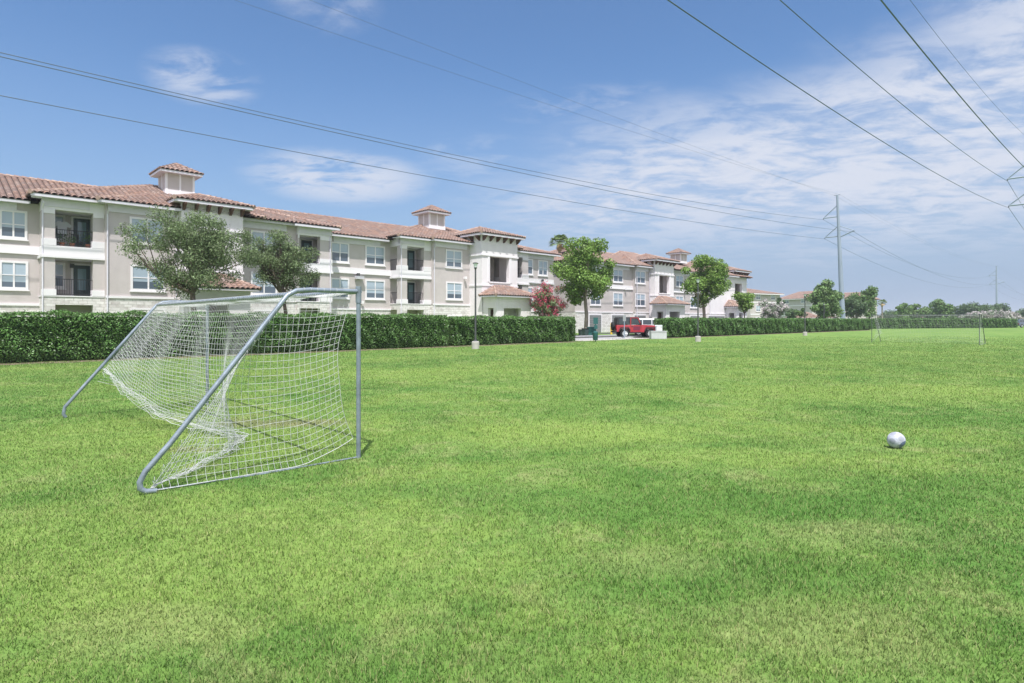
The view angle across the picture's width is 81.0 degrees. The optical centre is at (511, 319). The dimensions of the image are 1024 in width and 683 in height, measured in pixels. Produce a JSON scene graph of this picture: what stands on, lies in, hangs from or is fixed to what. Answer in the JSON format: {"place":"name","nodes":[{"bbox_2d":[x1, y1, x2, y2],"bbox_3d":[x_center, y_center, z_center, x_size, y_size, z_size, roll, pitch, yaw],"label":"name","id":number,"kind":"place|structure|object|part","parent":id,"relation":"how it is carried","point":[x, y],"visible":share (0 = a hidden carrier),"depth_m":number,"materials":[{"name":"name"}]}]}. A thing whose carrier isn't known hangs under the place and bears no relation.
{"place":"outdoors","nodes":[
{"label":"outdoors","id":0,"kind":"place"},
{"bbox_2d":[0,326,1023,682],"bbox_3d":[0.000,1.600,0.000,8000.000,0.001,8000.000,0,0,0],"label":"ground","id":1,"kind":"structure","parent":0,"point":[992,334],"depth_m":4.84,"materials":[{"name":"green plant"}]},
{"bbox_2d":[114,205,266,316],"bbox_3d":[-18.657,-2.483,35.215,7.979,8.266,6.915,0,0,0],"label":"oak tree","id":2,"kind":"object","parent":1,"relation":"on","point":[194,246],"visible":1,"depth_m":34.09,"materials":[{"name":"green plant"}]},
{"bbox_2d":[62,286,361,494],"bbox_3d":[-4.550,0.620,8.361,2.254,2.020,5.875,0,0,-43],"label":"football goal","id":3,"kind":"object","parent":1,"relation":"on","point":[284,297],"visible":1,"depth_m":6.94,"materials":[{"name":"metal"}]},
{"bbox_2d":[0,163,561,325],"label":"apartment building","id":4,"kind":"structure","parent":1,"relation":"on","point":[430,258],"depth_m":45.29,"materials":[{"name":"beige paint"}]},
{"bbox_2d":[0,210,28,240],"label":"window","id":5,"kind":"structure","parent":4,"relation":"in","point":[13,224],"depth_m":37.00,"materials":[{"name":"white glass"}]},
{"bbox_2d":[0,260,29,290],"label":"window","id":6,"kind":"structure","parent":4,"relation":"in","point":[13,274],"depth_m":37.00,"materials":[{"name":"white glass"}]},
{"bbox_2d":[55,215,64,241],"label":"window","id":7,"kind":"structure","parent":4,"relation":"in","point":[61,218],"depth_m":38.82,"materials":[{"name":"grey glass"}]},
{"bbox_2d":[55,262,65,289],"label":"window","id":8,"kind":"structure","parent":4,"relation":"in","point":[59,267],"depth_m":38.86,"materials":[{"name":"white paint"}]},
{"bbox_2d":[55,221,70,233],"bbox_3d":[-29.026,-6.053,38.722,0.992,1.006,0.060,0,0,-44],"label":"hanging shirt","id":9,"kind":"object","parent":4,"relation":"hanging from","point":[61,225],"visible":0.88,"depth_m":38.71,"materials":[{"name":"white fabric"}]},
{"bbox_2d":[56,232,73,245],"bbox_3d":[-28.410,-5.208,37.814,1.076,1.216,1.138,0,0,0],"label":"potted plant","id":10,"kind":"object","parent":4,"relation":"on","point":[62,240],"visible":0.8,"depth_m":37.75,"materials":[{"name":"green plant"}]},
{"bbox_2d":[66,236,81,246],"bbox_3d":[-28.118,-5.126,38.159,1.288,1.136,0.888,0,0,-22],"label":"potted plant","id":11,"kind":"object","parent":4,"relation":"on","point":[68,240],"visible":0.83,"depth_m":38.08,"materials":[{"name":"green plant"}]},
{"bbox_2d":[81,232,90,247],"bbox_3d":[-27.319,-5.142,38.757,1.242,1.450,1.170,0,0,0],"label":"potted plant","id":12,"kind":"object","parent":4,"relation":"on","point":[86,241],"visible":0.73,"depth_m":38.65,"materials":[{"name":"green plant"}]},
{"bbox_2d":[130,216,164,245],"bbox_3d":[-24.430,-5.900,40.202,2.144,1.840,0.120,0,0,-44],"label":"window","id":13,"kind":"structure","parent":4,"relation":"in","point":[135,220],"depth_m":40.07,"materials":[{"name":"grey glass"}]},
{"bbox_2d":[130,264,166,292],"bbox_3d":[-24.381,-2.765,40.251,2.161,1.830,0.120,0,0,-44],"label":"window","id":14,"kind":"structure","parent":4,"relation":"in","point":[141,281],"depth_m":40.03,"materials":[{"name":"white paint"}]},
{"bbox_2d":[131,308,165,312],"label":"window","id":15,"kind":"structure","parent":4,"relation":"in","point":[148,309],"depth_m":40.15,"materials":[{"name":"white paint"}]},
{"bbox_2d":[209,306,215,312],"bbox_3d":[-21.478,0.300,41.946,1.400,2.600,0.070,0,0,-44],"label":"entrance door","id":16,"kind":"structure","parent":4,"relation":"in","point":[212,307],"depth_m":42.27,"materials":[{"name":"brown wood"}]},
{"bbox_2d":[251,230,275,252],"bbox_3d":[-19.075,-5.940,46.157,2.028,1.760,0.075,0,0,-44],"label":"window","id":17,"kind":"structure","parent":4,"relation":"in","point":[256,233],"depth_m":46.03,"materials":[{"name":"white paint"}]},
{"bbox_2d":[251,271,276,295],"bbox_3d":[-19.059,-2.765,46.142,2.128,1.830,0.120,0,0,-44],"label":"window","id":18,"kind":"structure","parent":4,"relation":"in","point":[268,289],"depth_m":46.08,"materials":[{"name":"white paint"}]},
{"bbox_2d":[332,241,349,263],"bbox_3d":[-14.985,-5.850,52.300,1.859,1.860,0.120,0,0,-44],"label":"window","id":19,"kind":"structure","parent":4,"relation":"in","point":[340,251],"depth_m":52.33,"materials":[{"name":"white glass"}]},
{"bbox_2d":[332,278,349,299],"bbox_3d":[-14.985,-2.725,52.300,1.859,1.850,0.120,0,0,-44],"label":"window","id":20,"kind":"structure","parent":4,"relation":"in","point":[340,283],"depth_m":52.38,"materials":[{"name":"white glass"}]},
{"bbox_2d":[365,245,385,266],"bbox_3d":[-12.467,-5.850,54.745,2.141,1.860,0.120,0,0,-44],"label":"window","id":21,"kind":"structure","parent":4,"relation":"in","point":[374,255],"depth_m":54.72,"materials":[{"name":"white glass"}]},
{"bbox_2d":[365,279,385,300],"bbox_3d":[-12.467,-2.725,54.745,2.141,1.850,0.120,0,0,-44],"label":"window","id":22,"kind":"structure","parent":4,"relation":"in","point":[374,289],"depth_m":54.72,"materials":[{"name":"white paint"}]},
{"bbox_2d":[445,249,462,269],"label":"window","id":23,"kind":"structure","parent":4,"relation":"in","point":[453,258],"depth_m":58.69,"materials":[{"name":"white paint"}]},
{"bbox_2d":[446,282,462,300],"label":"window","id":24,"kind":"structure","parent":4,"relation":"in","point":[454,290],"depth_m":58.73,"materials":[{"name":"white paint"}]},
{"bbox_2d":[528,287,532,302],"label":"window","id":25,"kind":"structure","parent":4,"relation":"in","point":[529,288],"depth_m":66.97,"materials":[{"name":"white glass"}]},
{"bbox_2d":[528,259,533,275],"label":"window","id":26,"kind":"structure","parent":4,"relation":"in","point":[530,261],"depth_m":66.94,"materials":[{"name":"white glass"}]},
{"bbox_2d":[538,260,547,276],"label":"window","id":27,"kind":"structure","parent":4,"relation":"in","point":[542,264],"depth_m":68.31,"materials":[{"name":"white paint"}]},
{"bbox_2d":[249,229,320,313],"bbox_3d":[-15.107,-2.184,39.612,4.543,7.667,5.107,0,0,0],"label":"oak tree","id":28,"kind":"object","parent":1,"relation":"on","point":[283,265],"visible":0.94,"depth_m":38.92,"materials":[{"name":"green plant"}]},
{"bbox_2d":[1,341,574,364],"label":"planting bed","id":29,"kind":"object","parent":1,"relation":"on","point":[15,363],"visible":0.4,"depth_m":29.43,"materials":[{"name":"brown soil"}]},
{"bbox_2d":[0,308,449,362],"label":"hedge","id":30,"kind":"object","parent":29,"relation":"on","point":[74,336],"visible":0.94,"depth_m":26.41,"materials":[{"name":"green plant"}]},
{"bbox_2d":[446,314,576,345],"bbox_3d":[0.272,0.605,40.961,11.749,1.998,1.833,0,0,-45],"label":"hedge","id":31,"kind":"object","parent":29,"relation":"on","point":[506,329],"visible":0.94,"depth_m":40.07,"materials":[{"name":"green plant"}]},
{"bbox_2d":[472,262,478,348],"bbox_3d":[-2.020,-0.795,33.200,0.420,4.790,0.420,0,0,0],"label":"lamp post","id":32,"kind":"object","parent":1,"relation":"on","point":[475,343],"visible":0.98,"depth_m":33.14,"materials":[{"name":"metal"}]},
{"bbox_2d":[528,279,569,318],"bbox_3d":[3.629,-1.205,59.947,4.294,5.739,3.342,0,0,0],"label":"crape myrtle","id":33,"kind":"object","parent":1,"relation":"on","point":[547,302],"visible":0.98,"depth_m":59.54,"materials":[{"name":"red plant"}]},
{"bbox_2d":[549,234,568,261],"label":"palm tree","id":34,"kind":"object","parent":1,"relation":"on","point":[560,238],"visible":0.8,"depth_m":77.67,"materials":[{"name":"green plant"}]},
{"bbox_2d":[549,236,617,327],"bbox_3d":[7.107,-3.405,60.005,6.864,10.109,6.440,0,0,0],"label":"broadleaf tree","id":35,"kind":"object","parent":1,"relation":"on","point":[578,273],"visible":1,"depth_m":58.91,"materials":[{"name":"green plant"}]},
{"bbox_2d":[582,328,588,335],"bbox_3d":[7.134,1.197,58.498,0.540,0.806,0.562,0,0,-30],"label":"waste bin","id":36,"kind":"object","parent":1,"relation":"on","point":[585,331],"visible":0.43,"depth_m":58.33,"materials":[{"name":"plastic"}]},
{"bbox_2d":[587,327,594,334],"bbox_3d":[7.860,1.140,60.000,1.000,0.920,0.900,0,0,-20],"label":"transformer box","id":37,"kind":"object","parent":1,"relation":"on","point":[591,330],"visible":0.38,"depth_m":59.64,"materials":[{"name":"teal metal"}]},
{"bbox_2d":[593,318,597,341],"bbox_3d":[6.119,0.710,43.990,0.420,1.780,0.480,0,0,0],"label":"waste station","id":38,"kind":"object","parent":1,"relation":"on","point":[595,332],"visible":1,"depth_m":44.03,"materials":[{"name":"teal plastic"}]},
{"bbox_2d":[575,334,634,336],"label":"kerb","id":39,"kind":"structure","parent":1,"relation":"on","point":[598,335],"depth_m":57.69,"materials":[{"name":"concrete"}]},
{"bbox_2d":[575,335,641,337],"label":"parking lot","id":40,"kind":"structure","parent":1,"relation":"on","point":[607,336],"depth_m":57.89,"materials":[{"name":"grey asphalt"}]},
{"bbox_2d":[611,317,654,337],"bbox_3d":[10.965,0.667,53.997,4.020,1.865,2.040,0,0,-3],"label":"parked jeep","id":41,"kind":"object","parent":40,"relation":"on","point":[633,325],"visible":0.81,"depth_m":53.21,"materials":[{"name":"red paint"}]},
{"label":"rear window","id":42,"kind":"part","parent":41,"relation":"part of","materials":[{"name":"black glass"}]},
{"bbox_3d":[10.962,0.410,53.217,1.000,1.260,0.115,0,0,-3],"label":"door","id":43,"kind":"part","parent":41,"relation":"part of","materials":[{"name":"red paint"}]},
{"bbox_2d":[635,319,656,335],"bbox_3d":[14.335,0.725,61.502,4.570,1.750,2.160,0,0,8],"label":"parked car","id":44,"kind":"object","parent":40,"relation":"on","point":[647,321],"visible":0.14,"depth_m":60.80,"materials":[{"name":"white paint"}]},
{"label":"side window","id":45,"kind":"part","parent":44,"relation":"part of","materials":[{"name":"grey glass"}]},
{"bbox_2d":[575,336,646,339],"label":"kerb","id":46,"kind":"structure","parent":1,"relation":"on","point":[611,337],"depth_m":51.00,"materials":[{"name":"concrete"}]},
{"bbox_2d":[551,247,752,332],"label":"apartment building","id":47,"kind":"structure","parent":1,"relation":"on","point":[645,286],"depth_m":83.38,"materials":[{"name":"beige paint"}]},
{"bbox_2d":[590,292,600,305],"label":"window","id":48,"kind":"structure","parent":47,"relation":"in","point":[592,303],"depth_m":76.32,"materials":[{"name":"white paint"}]},
{"bbox_2d":[613,269,622,282],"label":"window","id":49,"kind":"structure","parent":47,"relation":"in","point":[618,274],"depth_m":79.73,"materials":[{"name":"white paint"}]},
{"bbox_2d":[613,292,623,306],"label":"window","id":50,"kind":"structure","parent":47,"relation":"in","point":[617,297],"depth_m":79.65,"materials":[{"name":"white paint"}]},
{"bbox_2d":[635,270,645,284],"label":"window","id":51,"kind":"structure","parent":47,"relation":"in","point":[640,276],"depth_m":82.46,"materials":[{"name":"white paint"}]},
{"bbox_2d":[635,293,645,306],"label":"window","id":52,"kind":"structure","parent":47,"relation":"in","point":[640,299],"depth_m":82.46,"materials":[{"name":"white paint"}]},
{"bbox_2d":[675,275,683,287],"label":"window","id":53,"kind":"structure","parent":47,"relation":"in","point":[679,279],"depth_m":90.45,"materials":[{"name":"white paint"}]},
{"bbox_2d":[675,296,683,300],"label":"window","id":54,"kind":"structure","parent":47,"relation":"in","point":[681,298],"depth_m":90.76,"materials":[{"name":"white paint"}]},
{"bbox_2d":[690,296,696,308],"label":"window","id":55,"kind":"structure","parent":47,"relation":"in","point":[691,306],"depth_m":93.26,"materials":[{"name":"white paint"}]},
{"bbox_2d":[649,331,666,338],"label":"concrete block","id":56,"kind":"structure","parent":1,"relation":"on","point":[657,334],"depth_m":50.10,"materials":[{"name":"white concrete"}]},
{"bbox_2d":[655,325,661,330],"bbox_3d":[12.625,1.015,51.600,0.580,1.170,0.400,0,0,-4],"label":"utility cabinet","id":57,"kind":"object","parent":1,"relation":"on","point":[658,327],"visible":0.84,"depth_m":51.42,"materials":[{"name":"white metal"}]},
{"bbox_2d":[695,279,700,341],"bbox_3d":[13.764,-0.719,44.400,0.420,4.639,0.420,0,0,0],"label":"lamp post","id":58,"kind":"object","parent":1,"relation":"on","point":[697,338],"visible":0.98,"depth_m":44.36,"materials":[{"name":"black metal"}]},
{"bbox_2d":[680,254,731,316],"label":"broadleaf tree","id":59,"kind":"object","parent":1,"relation":"on","point":[712,277],"visible":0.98,"depth_m":70.87,"materials":[{"name":"green plant"}]},
{"bbox_2d":[731,291,754,317],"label":"broadleaf tree","id":60,"kind":"object","parent":1,"relation":"on","point":[744,301],"visible":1,"depth_m":73.57,"materials":[{"name":"green plant"}]},
{"bbox_2d":[668,330,865,337],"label":"planting bed","id":61,"kind":"object","parent":1,"relation":"on","point":[762,334],"visible":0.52,"depth_m":65.96,"materials":[{"name":"brown soil"}]},
{"bbox_2d":[653,317,873,337],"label":"hedge","id":62,"kind":"object","parent":61,"relation":"on","point":[684,327],"visible":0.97,"depth_m":65.62,"materials":[{"name":"green plant"}]},
{"bbox_2d":[757,298,789,317],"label":"crape myrtle","id":63,"kind":"object","parent":1,"relation":"on","point":[773,310],"visible":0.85,"depth_m":91.51,"materials":[{"name":"white plant"}]},
{"bbox_2d":[776,297,784,317],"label":"cypress tree","id":64,"kind":"object","parent":1,"relation":"on","point":[779,299],"visible":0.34,"depth_m":127.79,"materials":[{"name":"green plant"}]},
{"bbox_2d":[785,308,796,317],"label":"broadleaf tree","id":65,"kind":"object","parent":1,"relation":"on","point":[790,314],"visible":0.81,"depth_m":119.54,"materials":[{"name":"green plant"}]},
{"bbox_2d":[793,308,807,317],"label":"broadleaf tree","id":66,"kind":"object","parent":1,"relation":"on","point":[800,314],"visible":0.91,"depth_m":111.71,"materials":[{"name":"green plant"}]},
{"bbox_2d":[803,294,806,335],"bbox_3d":[30.032,-0.543,61.500,0.420,4.286,0.420,0,0,0],"label":"lamp post","id":67,"kind":"object","parent":1,"relation":"on","point":[804,333],"visible":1,"depth_m":61.47,"materials":[{"name":"metal"}]},
{"bbox_2d":[804,279,844,317],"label":"tree","id":68,"kind":"object","parent":1,"relation":"on","point":[827,295],"visible":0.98,"depth_m":107.12,"materials":[{"name":"green plant"}]},
{"bbox_2d":[823,194,854,318],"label":"power pole","id":69,"kind":"object","parent":1,"relation":"on","point":[841,283],"visible":0.96,"depth_m":119.74,"materials":[{"name":"grey metal"}]},
{"bbox_2d":[0,52,1011,290],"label":"power cable","id":70,"kind":"object","parent":69,"relation":"attached to","point":[368,136],"visible":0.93,"depth_m":46.42,"materials":[{"name":"black metal"}]},
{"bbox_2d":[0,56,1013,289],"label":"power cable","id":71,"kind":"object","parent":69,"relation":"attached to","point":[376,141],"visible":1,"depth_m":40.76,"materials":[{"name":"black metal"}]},
{"bbox_2d":[0,95,1023,300],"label":"power cable","id":72,"kind":"object","parent":69,"relation":"attached to","point":[375,166],"visible":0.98,"depth_m":46.37,"materials":[{"name":"black metal"}]},
{"bbox_2d":[236,0,1004,270],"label":"power cable","id":73,"kind":"object","parent":69,"relation":"attached to","point":[536,100],"visible":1,"depth_m":53.88,"materials":[{"name":"grey metal"}]},
{"bbox_2d":[311,0,1020,280],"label":"power cable","id":74,"kind":"object","parent":69,"relation":"attached to","point":[576,102],"visible":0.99,"depth_m":61.04,"materials":[{"name":"grey metal"}]},
{"bbox_2d":[845,295,869,317],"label":"broadleaf tree","id":75,"kind":"object","parent":1,"relation":"on","point":[855,307],"visible":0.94,"depth_m":127.06,"materials":[{"name":"green plant"}]},
{"bbox_2d":[850,285,878,317],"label":"broadleaf tree","id":76,"kind":"object","parent":1,"relation":"on","point":[869,294],"visible":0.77,"depth_m":130.89,"materials":[{"name":"green plant"}]},
{"bbox_2d":[877,299,886,316],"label":"palm tree","id":77,"kind":"object","parent":1,"relation":"on","point":[882,304],"visible":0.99,"depth_m":149.86,"materials":[{"name":"green plant"}]},
{"bbox_2d":[877,310,899,319],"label":"broadleaf tree","id":78,"kind":"object","parent":1,"relation":"on","point":[886,313],"visible":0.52,"depth_m":228.11,"materials":[{"name":"green plant"}]},
{"bbox_2d":[887,432,905,447],"bbox_3d":[4.790,1.497,7.480,0.201,0.202,0.202,0,0,0],"label":"football","id":79,"kind":"object","parent":1,"relation":"on","point":[896,439],"visible":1,"depth_m":7.42,"materials":[{"name":"white leather"}]},
{"bbox_2d":[892,303,912,319],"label":"broadleaf tree","id":80,"kind":"object","parent":1,"relation":"on","point":[902,311],"visible":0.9,"depth_m":169.36,"materials":[{"name":"green plant"}]},
{"bbox_2d":[905,303,931,318],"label":"broadleaf tree","id":81,"kind":"object","parent":1,"relation":"on","point":[922,311],"visible":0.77,"depth_m":174.14,"materials":[{"name":"green plant"}]},
{"bbox_2d":[871,314,985,344],"bbox_3d":[28.558,0.610,41.422,2.532,2.040,6.308,0,0,-44],"label":"football goal","id":82,"kind":"object","parent":1,"relation":"on","point":[959,315],"visible":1,"depth_m":40.55,"materials":[{"name":"grey metal"}]},
{"bbox_2d":[920,308,937,317],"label":"broadleaf tree","id":83,"kind":"object","parent":1,"relation":"on","point":[930,316],"visible":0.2,"depth_m":180.49,"materials":[{"name":"green plant"}]},
{"bbox_2d":[867,318,1018,328],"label":"hedge","id":84,"kind":"object","parent":1,"relation":"on","point":[987,323],"visible":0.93,"depth_m":115.41,"materials":[{"name":"green plant"}]},
{"bbox_2d":[929,299,956,319],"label":"broadleaf tree","id":85,"kind":"object","parent":1,"relation":"on","point":[939,306],"visible":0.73,"depth_m":167.21,"materials":[{"name":"green plant"}]},
{"bbox_2d":[952,303,982,318],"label":"broadleaf tree","id":86,"kind":"object","parent":1,"relation":"on","point":[963,308],"visible":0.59,"depth_m":203.29,"materials":[{"name":"green plant"}]},
{"bbox_2d":[960,311,986,319],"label":"crape myrtle","id":87,"kind":"object","parent":1,"relation":"on","point":[977,312],"visible":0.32,"depth_m":137.40,"materials":[{"name":"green plant"}]},
{"bbox_2d":[971,301,999,313],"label":"broadleaf tree","id":88,"kind":"object","parent":1,"relation":"on","point":[985,307],"visible":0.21,"depth_m":213.33,"materials":[{"name":"green plant"}]},
{"bbox_2d":[980,310,993,317],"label":"crape myrtle","id":89,"kind":"object","parent":1,"relation":"on","point":[989,314],"visible":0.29,"depth_m":139.67,"materials":[{"name":"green plant"}]},
{"bbox_2d":[989,266,1003,303],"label":"power pole","id":90,"kind":"object","parent":1,"relation":"on","point":[996,285],"visible":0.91,"depth_m":277.78,"materials":[{"name":"grey metal"}]},
{"bbox_2d":[989,303,1010,311],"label":"broadleaf tree","id":91,"kind":"object","parent":1,"relation":"on","point":[1001,306],"visible":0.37,"depth_m":218.27,"materials":[{"name":"green plant"}]},
{"bbox_2d":[993,309,1015,319],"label":"crape myrtle","id":92,"kind":"object","parent":1,"relation":"on","point":[1002,314],"visible":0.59,"depth_m":141.25,"materials":[{"name":"green plant"}]},
{"bbox_2d":[1004,310,1023,318],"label":"crape myrtle","id":93,"kind":"object","parent":1,"relation":"on","point":[1017,315],"visible":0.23,"depth_m":145.11,"materials":[{"name":"white plant"}]},
{"bbox_2d":[1007,165,1023,206],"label":"power pole","id":94,"kind":"object","parent":1,"relation":"on","point":[1008,178],"visible":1,"depth_m":87.23,"materials":[{"name":"grey metal"}]},
{"bbox_2d":[667,0,1022,227],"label":"power cable","id":95,"kind":"object","parent":94,"relation":"attached to","point":[806,92],"visible":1,"depth_m":31.41,"materials":[{"name":"black metal"}]},
{"bbox_2d":[780,0,1023,207],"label":"power cable","id":96,"kind":"object","parent":94,"relation":"attached to","point":[881,87],"visible":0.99,"depth_m":41.90,"materials":[{"name":"black metal"}]},
{"bbox_2d":[880,0,1023,166],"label":"power cable","id":97,"kind":"object","parent":94,"relation":"attached to","point":[893,15],"visible":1,"depth_m":31.04,"materials":[{"name":"black metal"}]},
{"bbox_2d":[910,0,1020,131],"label":"power cable","id":98,"kind":"object","parent":94,"relation":"attached to","point":[964,69],"visible":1,"depth_m":47.55,"materials":[{"name":"black metal"}]},
{"bbox_2d":[1015,308,1023,318],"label":"broadleaf tree","id":99,"kind":"object","parent":1,"relation":"on","point":[1020,312],"visible":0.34,"depth_m":238.60,"materials":[{"name":"green plant"}]},
{"bbox_2d":[1017,319,1023,327],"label":"parked car","id":100,"kind":"object","parent":1,"relation":"on","point":[1020,322],"visible":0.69,"depth_m":126.70,"materials":[{"name":"metal"}]},
{"bbox_2d":[0,0,1023,315],"label":"sky","id":101,"kind":"structure","parent":0,"point":[647,64],"materials":[{"name":"blue"}]},
{"bbox_2d":[575,338,648,340],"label":"path","id":102,"kind":"structure","parent":0,"point":[613,339],"depth_m":48.86,"materials":[{"name":"concrete"}]},
{"bbox_2d":[623,315,625,338],"bbox_3d":[9.642,0.590,51.493,0.300,2.020,0.055,0,0,-20],"label":"parking sign","id":103,"kind":"object","parent":102,"relation":"on","point":[624,318],"visible":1,"depth_m":51.48,"materials":[{"name":"grey metal"}]},
{"bbox_2d":[747,288,783,317],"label":"apartment building","id":104,"kind":"structure","parent":0,"point":[755,311],"depth_m":151.90,"materials":[{"name":"beige paint"}]},
{"bbox_2d":[756,294,760,299],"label":"window","id":105,"kind":"structure","parent":104,"relation":"in","point":[758,296],"depth_m":151.56,"materials":[{"name":"white paint"}]},
{"bbox_2d":[786,312,819,318],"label":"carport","id":106,"kind":"object","parent":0,"point":[810,315],"visible":0.31,"depth_m":119.03,"materials":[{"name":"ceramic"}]},
{"bbox_2d":[780,291,846,318],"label":"apartment building","id":107,"kind":"structure","parent":0,"point":[793,301],"depth_m":183.95,"materials":[{"name":"beige paint"}]},
{"bbox_2d":[838,292,880,319],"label":"apartment building","id":108,"kind":"structure","parent":0,"point":[849,293],"depth_m":196.85,"materials":[{"name":"beige paint"}]}
]}

